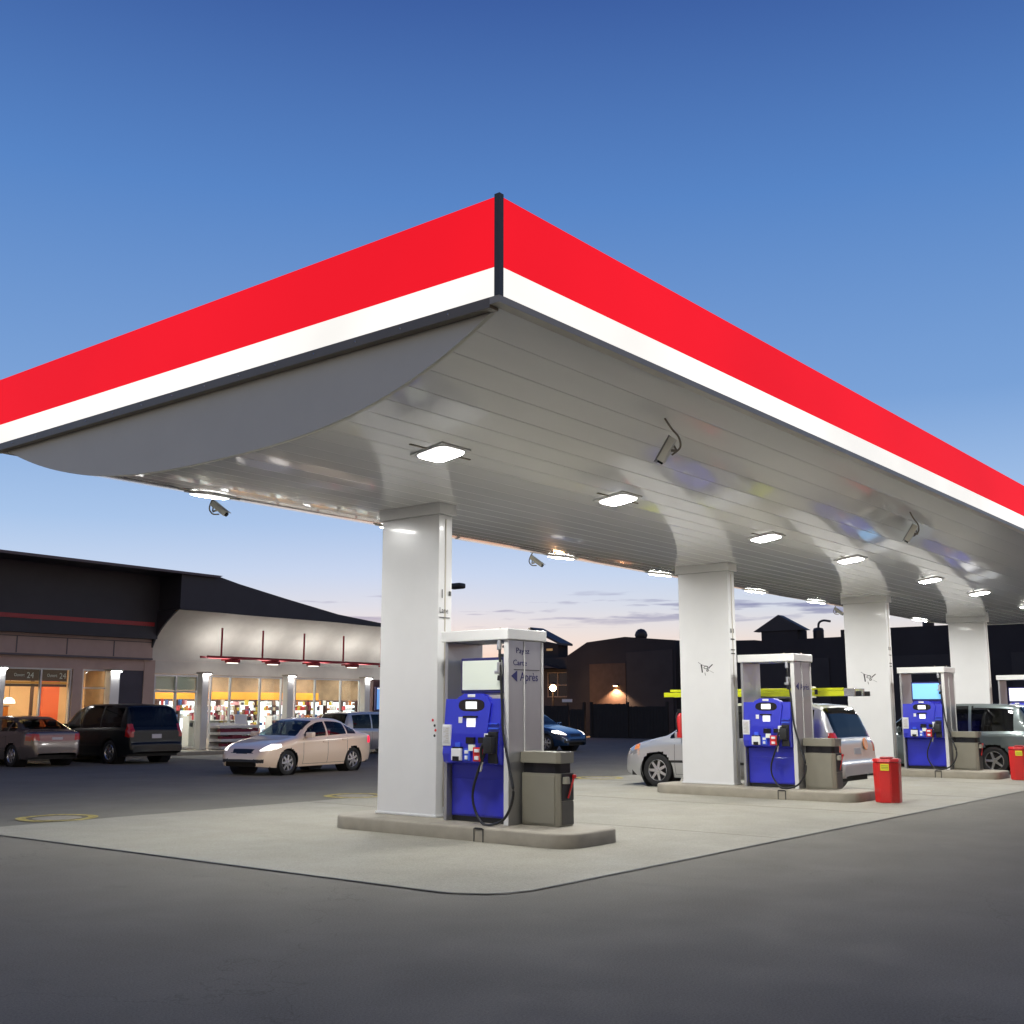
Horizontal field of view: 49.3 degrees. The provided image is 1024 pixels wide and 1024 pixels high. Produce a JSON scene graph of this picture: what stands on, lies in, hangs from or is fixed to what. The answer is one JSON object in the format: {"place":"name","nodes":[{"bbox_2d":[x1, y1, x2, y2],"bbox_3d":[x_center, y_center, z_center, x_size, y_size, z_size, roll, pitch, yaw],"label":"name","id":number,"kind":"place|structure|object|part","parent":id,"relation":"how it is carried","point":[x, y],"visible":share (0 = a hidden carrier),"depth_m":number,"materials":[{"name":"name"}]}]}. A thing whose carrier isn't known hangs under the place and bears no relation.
{"place":"outdoors","nodes":[
{"label":"outdoors","id":0,"kind":"place"},
{"bbox_2d":[3,705,8,715],"bbox_3d":[-16.695,7.091,36.412,0.240,1.540,0.360,-8,-13,38],"label":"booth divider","id":1,"kind":"object","parent":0,"point":[5,710],"visible":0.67,"depth_m":36.51,"materials":[{"name":"orange"}]},
{"bbox_2d":[337,810,615,848],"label":"pump island","id":2,"kind":"structure","parent":0,"point":[575,836],"depth_m":13.31,"materials":[{"name":"concrete"}]},
{"bbox_2d":[375,502,456,817],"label":"canopy pillar","id":3,"kind":"structure","parent":2,"relation":"on","point":[416,583],"depth_m":15.06,"materials":[{"name":"metal"}]},
{"bbox_2d":[452,583,465,589],"bbox_3d":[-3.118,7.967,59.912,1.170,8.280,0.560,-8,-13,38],"label":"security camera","id":4,"kind":"object","parent":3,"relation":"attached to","point":[458,586],"visible":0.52,"depth_m":60.24,"materials":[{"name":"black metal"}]},
{"bbox_2d":[0,192,1023,624],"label":"fuel canopy","id":5,"kind":"object","parent":3,"relation":"on","point":[550,376],"visible":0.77,"depth_m":13.38,"materials":[{"name":"red"}]},
{"bbox_2d":[178,489,239,499],"bbox_3d":[-4.134,-0.231,15.252,0.490,0.062,1.000,3,-6,40],"label":"canopy light","id":6,"kind":"object","parent":5,"relation":"attached to","point":[209,495],"visible":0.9,"depth_m":15.11,"materials":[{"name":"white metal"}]},
{"bbox_2d":[209,499,230,516],"bbox_3d":[-4.706,-0.133,17.965,0.362,0.432,0.110,-2,-10,12],"label":"security camera","id":7,"kind":"object","parent":5,"relation":"attached to","point":[219,508],"visible":0.88,"depth_m":17.92,"materials":[{"name":"metal"}]},
{"bbox_2d":[409,442,470,461],"bbox_3d":[-0.803,-0.667,12.595,0.490,0.062,1.000,-17,-19,36],"label":"canopy light","id":8,"kind":"object","parent":5,"relation":"attached to","point":[441,452],"visible":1,"depth_m":12.51,"materials":[{"name":"white"}]},
{"bbox_2d":[529,553,543,566],"bbox_3d":[0.543,0.998,24.360,0.362,0.432,0.110,-2,-10,12],"label":"security camera","id":9,"kind":"object","parent":5,"relation":"attached to","point":[536,560],"visible":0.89,"depth_m":24.32,"materials":[{"name":"metal"}]},
{"bbox_2d":[543,554,578,559],"bbox_3d":[0.945,0.863,21.440,0.490,0.062,1.000,3,-6,40],"label":"canopy light","id":10,"kind":"object","parent":5,"relation":"attached to","point":[561,557],"visible":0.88,"depth_m":21.28,"materials":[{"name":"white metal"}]},
{"bbox_2d":[593,491,641,505],"bbox_3d":[1.460,-0.179,15.352,0.490,0.062,1.000,-17,-19,36],"label":"canopy light","id":11,"kind":"object","parent":5,"relation":"attached to","point":[620,498],"visible":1,"depth_m":15.26,"materials":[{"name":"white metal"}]},
{"bbox_2d":[645,572,674,576],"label":"canopy light","id":12,"kind":"object","parent":5,"relation":"attached to","point":[660,574],"visible":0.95,"depth_m":24.04,"materials":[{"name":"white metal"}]},
{"bbox_2d":[654,418,681,464],"bbox_3d":[1.840,-0.834,13.150,0.350,0.556,0.217,0,-10,-1],"label":"security camera","id":13,"kind":"object","parent":5,"relation":"attached to","point":[666,450],"visible":1,"depth_m":13.10,"materials":[{"name":"metal"}]},
{"bbox_2d":[742,589,768,592],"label":"canopy light","id":14,"kind":"object","parent":5,"relation":"attached to","point":[755,591],"visible":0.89,"depth_m":27.45,"materials":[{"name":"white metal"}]},
{"bbox_2d":[746,531,785,541],"bbox_3d":[4.276,0.428,18.783,0.490,0.062,1.000,-17,-19,36],"label":"canopy light","id":15,"kind":"object","parent":5,"relation":"attached to","point":[769,536],"visible":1,"depth_m":18.68,"materials":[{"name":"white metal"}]},
{"bbox_2d":[805,600,826,603],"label":"canopy light","id":16,"kind":"object","parent":5,"relation":"attached to","point":[820,602],"visible":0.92,"depth_m":30.22,"materials":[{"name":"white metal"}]},
{"bbox_2d":[833,606,842,614],"bbox_3d":[10.790,3.206,36.843,0.362,0.432,0.110,-2,-10,12],"label":"security camera","id":17,"kind":"object","parent":5,"relation":"attached to","point":[837,610],"visible":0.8,"depth_m":36.81,"materials":[{"name":"metal"}]},
{"bbox_2d":[834,555,867,563],"bbox_3d":[6.539,0.915,21.540,0.490,0.062,1.000,-17,-19,36],"label":"canopy light","id":18,"kind":"object","parent":5,"relation":"attached to","point":[851,559],"visible":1,"depth_m":21.43,"materials":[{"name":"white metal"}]},
{"bbox_2d":[902,512,919,542],"bbox_3d":[6.932,0.263,19.353,0.350,0.556,0.217,0,-10,-1],"label":"security camera","id":19,"kind":"object","parent":5,"relation":"attached to","point":[912,530],"visible":1,"depth_m":19.30,"materials":[{"name":"metal"}]},
{"bbox_2d":[916,576,943,582],"bbox_3d":[9.355,1.522,24.971,0.490,0.062,1.000,-17,-19,36],"label":"canopy light","id":20,"kind":"object","parent":5,"relation":"attached to","point":[931,579],"visible":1,"depth_m":24.85,"materials":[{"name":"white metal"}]},
{"bbox_2d":[966,589,991,595],"bbox_3d":[11.619,2.010,27.727,0.490,0.062,1.000,-17,-19,36],"label":"canopy light","id":21,"kind":"object","parent":5,"relation":"attached to","point":[976,593],"visible":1,"depth_m":27.60,"materials":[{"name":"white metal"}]},
{"bbox_2d":[441,628,546,825],"bbox_3d":[-0.194,2.674,14.092,1.346,2.417,1.006,-8,-13,38],"label":"fuel pump","id":22,"kind":"object","parent":2,"relation":"on","point":[492,727],"visible":0.98,"depth_m":13.91,"materials":[{"name":"metal"}]},
{"bbox_2d":[521,751,575,826],"bbox_3d":[0.465,3.360,13.578,0.661,0.868,0.334,-8,-13,38],"label":"service bin","id":23,"kind":"object","parent":2,"relation":"on","point":[548,777],"visible":1,"depth_m":13.45,"materials":[{"name":"beige plastic"}]},
{"bbox_2d":[0,736,1023,1023],"bbox_3d":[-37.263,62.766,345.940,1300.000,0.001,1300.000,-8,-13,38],"label":"asphalt ground","id":24,"kind":"structure","parent":0,"point":[914,918],"depth_m":7.94,"materials":[{"name":"asphalt"}]},
{"bbox_2d":[0,715,79,766],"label":"sedan","id":25,"kind":"object","parent":24,"relation":"on","point":[24,739],"visible":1,"depth_m":30.69,"materials":[{"name":"grey paint"}]},
{"bbox_3d":[-14.169,5.955,31.121,0.740,0.353,0.172,-8,-13,38],"label":"side window","id":26,"kind":"part","parent":25,"relation":"part of","materials":[{"name":"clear glass"}]},
{"bbox_3d":[-13.699,5.915,30.742,0.352,0.248,0.170,-8,-13,38],"label":"side window","id":27,"kind":"part","parent":25,"relation":"part of","materials":[{"name":"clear glass"}]},
{"bbox_3d":[-13.118,5.931,31.200,0.647,0.282,1.199,-8,-13,38],"label":"rear window","id":28,"kind":"part","parent":25,"relation":"part of","materials":[{"name":"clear glass"}]},
{"bbox_2d":[15,814,97,821],"bbox_3d":[-6.551,4.410,16.096,1.121,0.001,1.122,-8,-13,38],"label":"road marking","id":29,"kind":"object","parent":24,"relation":"on","point":[25,819],"visible":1,"depth_m":16.12,"materials":[{"name":"yellow paint"}]},
{"bbox_2d":[32,816,81,819],"bbox_3d":[-6.561,4.412,16.097,0.672,0.002,0.672,-8,-13,38],"label":"manhole cover","id":30,"kind":"object","parent":24,"relation":"on","point":[56,817],"visible":1,"depth_m":16.13,"materials":[{"name":"metal"}]},
{"bbox_2d":[0,749,224,762],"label":"pavement walk","id":31,"kind":"structure","parent":24,"relation":"on","point":[186,752],"depth_m":37.86,"materials":[{"name":"concrete"}]},
{"bbox_2d":[0,666,9,716],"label":"shop column","id":32,"kind":"structure","parent":31,"relation":"on","point":[2,677],"depth_m":34.53,"materials":[{"name":"paint"}]},
{"bbox_2d":[104,669,123,703],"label":"shop column","id":33,"kind":"structure","parent":31,"relation":"on","point":[112,686],"depth_m":37.48,"materials":[{"name":"paint"}]},
{"bbox_2d":[0,549,380,749],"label":"convenience store","id":34,"kind":"structure","parent":31,"relation":"on","point":[72,630],"depth_m":39.45,"materials":[{"name":"paint"}]},
{"bbox_2d":[4,680,14,702],"bbox_3d":[-16.384,5.609,36.419,0.400,1.260,0.400,-8,-13,38],"label":"pendant lamp","id":35,"kind":"object","parent":34,"relation":"hanging from","point":[9,700],"visible":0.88,"depth_m":36.23,"materials":[{"name":"white"}]},
{"bbox_2d":[8,667,71,723],"bbox_3d":[-15.404,6.188,36.073,0.105,2.280,2.320,-8,-13,38],"label":"window","id":36,"kind":"structure","parent":34,"relation":"in","point":[41,669],"depth_m":36.41,"materials":[{"name":"silver metal"}]},
{"bbox_2d":[81,669,105,708],"bbox_3d":[-14.136,6.688,37.582,0.100,2.740,0.960,-8,-13,38],"label":"window","id":37,"kind":"structure","parent":34,"relation":"in","point":[83,669],"depth_m":37.62,"materials":[{"name":"silver metal"}]},
{"bbox_2d":[159,701,172,705],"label":"cooler door","id":38,"kind":"structure","parent":34,"relation":"in","point":[170,702],"depth_m":43.20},
{"bbox_2d":[179,701,194,730],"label":"cooler door","id":39,"kind":"structure","parent":34,"relation":"in","point":[185,713],"depth_m":43.70,"materials":[{"name":"glass"}]},
{"bbox_2d":[182,716,233,746],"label":"display shelf","id":40,"kind":"object","parent":34,"relation":"on","point":[187,735],"visible":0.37,"depth_m":42.12,"materials":[{"name":"metal"}]},
{"bbox_2d":[207,701,214,713],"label":"cooler door","id":41,"kind":"structure","parent":34,"relation":"in","point":[212,702],"depth_m":44.73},
{"bbox_2d":[220,702,234,714],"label":"cooler door","id":42,"kind":"structure","parent":34,"relation":"in","point":[226,703],"depth_m":45.26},
{"bbox_2d":[207,676,282,737],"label":"window","id":43,"kind":"structure","parent":34,"relation":"in","point":[210,677],"depth_m":42.13,"materials":[{"name":"silver metal"}]},
{"bbox_2d":[240,702,252,728],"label":"cooler door","id":44,"kind":"structure","parent":34,"relation":"in","point":[250,705],"depth_m":46.04,"materials":[{"name":"glass"}]},
{"bbox_2d":[259,702,271,731],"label":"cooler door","id":45,"kind":"structure","parent":34,"relation":"in","point":[262,713],"depth_m":46.60,"materials":[{"name":"glass"}]},
{"bbox_2d":[200,628,380,667],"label":"lamp rail","id":46,"kind":"object","parent":34,"relation":"attached to","point":[267,661],"visible":0.81,"depth_m":42.41,"materials":[{"name":"red metal"}]},
{"bbox_2d":[265,715,317,728],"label":"display shelf","id":47,"kind":"object","parent":34,"relation":"on","point":[268,721],"visible":0.19,"depth_m":45.25,"materials":[{"name":"white"}]},
{"bbox_2d":[295,702,305,714],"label":"cooler door","id":48,"kind":"structure","parent":34,"relation":"in","point":[299,703],"depth_m":48.23,"materials":[{"name":"glass"}]},
{"bbox_2d":[311,702,322,714],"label":"cooler door","id":49,"kind":"structure","parent":34,"relation":"in","point":[318,712],"depth_m":48.94,"materials":[{"name":"glass"}]},
{"bbox_2d":[293,678,359,717],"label":"window","id":50,"kind":"structure","parent":34,"relation":"in","point":[340,680],"depth_m":45.21,"materials":[{"name":"silver metal"}]},
{"bbox_2d":[327,702,338,712],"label":"cooler door","id":51,"kind":"structure","parent":34,"relation":"in","point":[334,703],"depth_m":49.67,"materials":[{"name":"glass"}]},
{"bbox_2d":[343,702,354,711],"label":"cooler door","id":52,"kind":"structure","parent":34,"relation":"in","point":[347,706],"depth_m":50.32,"materials":[{"name":"glass"}]},
{"bbox_2d":[374,687,379,710],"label":"shop sign","id":53,"kind":"object","parent":34,"relation":"attached to","point":[376,697],"visible":0.45,"depth_m":47.38,"materials":[{"name":"blue"}]},
{"bbox_2d":[194,672,212,749],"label":"shop column","id":54,"kind":"structure","parent":31,"relation":"on","point":[201,710],"depth_m":40.15,"materials":[{"name":"paint"}]},
{"bbox_2d":[208,714,257,749],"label":"display rack","id":55,"kind":"object","parent":31,"relation":"on","point":[222,736],"visible":0.71,"depth_m":40.40,"materials":[{"name":"grey"}]},
{"bbox_2d":[282,674,296,718],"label":"shop column","id":56,"kind":"structure","parent":31,"relation":"on","point":[287,697],"depth_m":43.25,"materials":[{"name":"paint"}]},
{"bbox_2d":[359,677,373,710],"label":"shop column","id":57,"kind":"structure","parent":31,"relation":"on","point":[364,693],"depth_m":46.41,"materials":[{"name":"paint"}]},
{"bbox_2d":[63,704,181,763],"bbox_3d":[-12.155,6.726,33.860,4.900,1.791,2.302,-8,-13,38],"label":"minivan","id":58,"kind":"object","parent":24,"relation":"on","point":[114,733],"visible":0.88,"depth_m":32.51,"materials":[{"name":"black paint"}]},
{"bbox_3d":[-13.223,6.217,33.727,1.024,0.639,0.150,-8,-13,38],"label":"side window","id":59,"kind":"part","parent":58,"relation":"part of","materials":[{"name":"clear glass"}]},
{"bbox_3d":[-12.402,6.078,33.083,0.938,0.652,0.153,-8,-13,38],"label":"side window","id":60,"kind":"part","parent":58,"relation":"part of","materials":[{"name":"black glass"}]},
{"bbox_3d":[-11.595,5.953,32.448,0.985,0.625,0.149,-8,-13,38],"label":"side window","id":61,"kind":"part","parent":58,"relation":"part of","materials":[{"name":"black glass"}]},
{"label":"rear window","id":62,"kind":"part","parent":58,"relation":"part of","materials":[{"name":"blue glass"}]},
{"bbox_2d":[170,754,222,759],"bbox_3d":[-8.590,8.217,37.590,4.100,0.001,5.400,-8,-13,38],"label":"parking apron","id":63,"kind":"object","parent":24,"relation":"on","point":[216,757],"depth_m":36.30,"materials":[{"name":"concrete"}]},
{"bbox_2d":[223,717,369,775],"bbox_3d":[-5.368,5.901,28.180,2.050,1.404,4.100,-6,-12,31],"label":"sedan","id":64,"kind":"object","parent":24,"relation":"on","point":[285,746],"visible":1,"depth_m":27.46,"materials":[{"name":"beige paint"}]},
{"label":"side window","id":65,"kind":"part","parent":64,"relation":"part of","materials":[{"name":"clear glass"}]},
{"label":"side window","id":66,"kind":"part","parent":64,"relation":"part of","materials":[{"name":"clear glass"}]},
{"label":"side window","id":67,"kind":"part","parent":64,"relation":"part of","materials":[{"name":"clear glass"}]},
{"bbox_2d":[321,711,378,750],"bbox_3d":[-5.117,8.011,40.456,2.108,1.543,4.200,-8,-13,38],"label":"hatchback","id":68,"kind":"object","parent":24,"relation":"on","point":[367,722],"visible":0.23,"depth_m":39.28,"materials":[{"name":"grey paint"}]},
{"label":"rear window","id":69,"kind":"part","parent":68,"relation":"part of","materials":[{"name":"black glass"}]},
{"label":"side window","id":70,"kind":"part","parent":68,"relation":"part of","materials":[{"name":"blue glass"}]},
{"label":"side window","id":71,"kind":"part","parent":68,"relation":"part of","materials":[{"name":"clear glass"}]},
{"bbox_2d":[324,793,377,797],"bbox_3d":[-2.838,5.143,20.238,1.123,0.001,1.120,-8,-13,38],"label":"road marking","id":72,"kind":"object","parent":24,"relation":"on","point":[330,795],"visible":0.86,"depth_m":20.23,"materials":[{"name":"yellow paint"}]},
{"bbox_2d":[337,794,373,796],"bbox_3d":[-2.846,5.144,20.230,0.672,0.002,0.672,-8,-13,38],"label":"manhole cover","id":73,"kind":"object","parent":24,"relation":"on","point":[356,795],"visible":1,"depth_m":20.24,"materials":[{"name":"metal"}]},
{"bbox_2d":[0,774,1023,892],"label":"concrete pad","id":74,"kind":"object","parent":24,"relation":"on","point":[311,838],"visible":0.8,"depth_m":13.97,"materials":[{"name":"concrete"}]},
{"bbox_2d":[3,791,1020,893],"bbox_3d":[6.424,5.835,24.143,8.824,0.001,32.364,-8,-13,38],"label":"pavement seam","id":75,"kind":"object","parent":74,"relation":"on","point":[516,891],"visible":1,"depth_m":11.28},
{"bbox_2d":[585,777,611,778],"bbox_3d":[1.991,6.075,25.497,0.672,0.002,0.672,-8,-13,38],"label":"manhole cover","id":76,"kind":"object","parent":74,"relation":"on","point":[599,777],"visible":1,"depth_m":25.59,"materials":[{"name":"concrete"}]},
{"bbox_2d":[576,776,622,778],"bbox_3d":[2.001,6.072,25.493,1.120,0.001,1.123,-8,-13,38],"label":"road marking","id":77,"kind":"object","parent":74,"relation":"on","point":[599,776],"visible":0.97,"depth_m":25.57,"materials":[{"name":"yellow paint"}]},
{"bbox_2d":[308,779,1020,837],"bbox_3d":[6.309,5.815,24.022,8.700,0.002,20.312,-8,-13,38],"label":"pavement joint","id":78,"kind":"object","parent":74,"relation":"on","point":[733,804],"visible":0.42,"depth_m":17.96,"materials":[{"name":"concrete"}]},
{"bbox_2d":[627,696,875,786],"bbox_3d":[4.720,4.691,22.587,4.850,1.870,2.331,-8,-13,38],"label":"minivan","id":79,"kind":"object","parent":74,"relation":"on","point":[654,762],"visible":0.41,"depth_m":21.65,"materials":[{"name":"grey paint"}]},
{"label":"side window","id":80,"kind":"part","parent":79,"relation":"part of","materials":[{"name":"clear glass"}]},
{"bbox_2d":[664,687,869,697],"bbox_3d":[4.974,3.598,22.219,4.240,0.215,0.520,-8,-13,38],"label":"ladder","id":81,"kind":"object","parent":79,"relation":"on","point":[827,692],"visible":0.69,"depth_m":21.25,"materials":[{"name":"yellow"}]},
{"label":"rear window","id":82,"kind":"part","parent":79,"relation":"part of","materials":[{"name":"blue glass"}]},
{"bbox_2d":[872,756,901,802],"bbox_3d":[6.368,4.532,18.910,0.447,0.750,0.449,-6,-12,30],"label":"red bin","id":83,"kind":"object","parent":74,"relation":"on","point":[887,779],"visible":1,"depth_m":18.74,"materials":[{"name":"plastic"}]},
{"bbox_2d":[896,703,1023,773],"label":"estate car","id":84,"kind":"object","parent":74,"relation":"on","point":[999,727],"visible":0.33,"depth_m":26.96,"materials":[{"name":"grey paint"}]},
{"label":"side window","id":85,"kind":"part","parent":84,"relation":"part of","materials":[{"name":"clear glass"}]},
{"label":"side window","id":86,"kind":"part","parent":84,"relation":"part of","materials":[{"name":"black glass"}]},
{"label":"side window","id":87,"kind":"part","parent":84,"relation":"part of","materials":[{"name":"black glass"}]},
{"bbox_2d":[1008,745,1023,779],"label":"red bin","id":88,"kind":"object","parent":74,"relation":"on","point":[1016,756],"visible":1,"depth_m":24.74,"materials":[{"name":"plastic"}]},
{"bbox_2d":[498,627,572,705],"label":"tower building","id":89,"kind":"structure","parent":24,"relation":"on","point":[555,654],"depth_m":68.34,"materials":[{"name":"brown"}]},
{"bbox_2d":[547,672,566,696],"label":"window","id":90,"kind":"structure","parent":89,"relation":"in","point":[560,678],"depth_m":67.90,"materials":[{"name":"brown"}]},
{"bbox_2d":[550,682,555,705],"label":"lamp post","id":91,"kind":"object","parent":24,"relation":"on","point":[552,687],"visible":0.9,"depth_m":65.28,"materials":[{"name":"beige"}]},
{"bbox_2d":[544,715,585,750],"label":"sedan","id":92,"kind":"object","parent":24,"relation":"on","point":[557,734],"visible":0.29,"depth_m":41.77,"materials":[{"name":"blue paint"}]},
{"bbox_2d":[562,699,571,705],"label":"notice sign","id":93,"kind":"object","parent":24,"relation":"on","point":[567,700],"visible":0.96,"depth_m":63.41,"materials":[{"name":"white plastic"}]},
{"bbox_2d":[544,702,668,738],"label":"board fence","id":94,"kind":"object","parent":24,"relation":"on","point":[626,720],"visible":0.68,"depth_m":61.15,"materials":[{"name":"wood"}]},
{"bbox_2d":[567,629,680,735],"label":"gabled building","id":95,"kind":"structure","parent":24,"relation":"on","point":[640,669],"depth_m":64.75,"materials":[{"name":"brown"}]},
{"bbox_2d":[736,615,1023,720],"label":"commercial building","id":96,"kind":"structure","parent":24,"relation":"on","point":[926,644],"depth_m":57.27,"materials":[{"name":"black"}]},
{"bbox_2d":[0,0,1023,662],"label":"sky","id":97,"kind":"structure","parent":0,"point":[839,184],"materials":[{"name":"blue"}]},
{"bbox_2d":[657,781,874,802],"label":"pump island","id":98,"kind":"structure","parent":0,"point":[846,795],"depth_m":19.60,"materials":[{"name":"concrete"}]},
{"bbox_2d":[675,562,741,784],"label":"canopy pillar","id":99,"kind":"structure","parent":98,"relation":"on","point":[709,710],"depth_m":21.27,"materials":[{"name":"paint"}]},
{"bbox_2d":[676,709,681,737],"bbox_3d":[3.272,4.104,21.622,0.170,0.550,0.188,-8,-13,38],"label":"fire extinguisher","id":100,"kind":"object","parent":99,"relation":"attached to","point":[679,724],"visible":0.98,"depth_m":21.57,"materials":[{"name":"red metal"}]},
{"bbox_2d":[737,652,813,788],"bbox_3d":[4.898,3.771,20.295,1.346,2.417,1.006,-8,-13,38],"label":"fuel pump","id":101,"kind":"object","parent":98,"relation":"on","point":[776,731],"visible":1,"depth_m":20.11,"materials":[{"name":"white metal"}]},
{"bbox_2d":[803,738,843,788],"bbox_3d":[5.556,4.457,19.781,0.661,0.868,0.334,-8,-13,38],"label":"service bin","id":102,"kind":"object","parent":98,"relation":"on","point":[823,757],"visible":1,"depth_m":19.66,"materials":[{"name":"beige plastic"}]},
{"bbox_2d":[901,767,1009,779],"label":"pump island","id":103,"kind":"structure","parent":0,"point":[970,774],"depth_m":25.47,"materials":[{"name":"concrete"}]},
{"bbox_2d":[841,595,897,757],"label":"canopy pillar","id":104,"kind":"structure","parent":103,"relation":"on","point":[868,649],"depth_m":27.50,"materials":[{"name":"paint"}]},
{"bbox_2d":[897,666,957,769],"bbox_3d":[9.990,4.869,26.498,1.346,2.417,1.006,-8,-13,38],"label":"fuel pump","id":105,"kind":"object","parent":103,"relation":"on","point":[929,719],"visible":0.98,"depth_m":26.32,"materials":[{"name":"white metal"}]},
{"bbox_2d":[951,731,983,769],"bbox_3d":[10.649,5.555,25.984,0.661,0.868,0.334,-8,-13,38],"label":"service bin","id":106,"kind":"object","parent":103,"relation":"on","point":[969,746],"visible":0.91,"depth_m":25.86,"materials":[{"name":"beige plastic"}]},
{"bbox_3d":[14.654,7.260,32.634,4.000,0.170,1.126,-8,-13,38],"label":"pump island","id":107,"kind":"object","parent":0,"visible":0},
{"bbox_2d":[946,616,992,703],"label":"canopy pillar","id":108,"kind":"structure","parent":107,"relation":"on","point":[969,651],"depth_m":33.77,"materials":[{"name":"metal"}]},
{"bbox_2d":[996,675,1023,704],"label":"fuel pump","id":109,"kind":"object","parent":107,"relation":"on","point":[1016,695],"visible":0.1,"depth_m":32.76,"materials":[{"name":"white metal"}]},
{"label":"display shelf","id":110,"kind":"object","parent":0,"visible":0},
{"bbox_2d":[161,699,355,732],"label":"shelf stock","id":111,"kind":"object","parent":110,"relation":"on","point":[246,710],"visible":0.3,"depth_m":45.30,"materials":[{"name":"multicoloured"}]}
]}

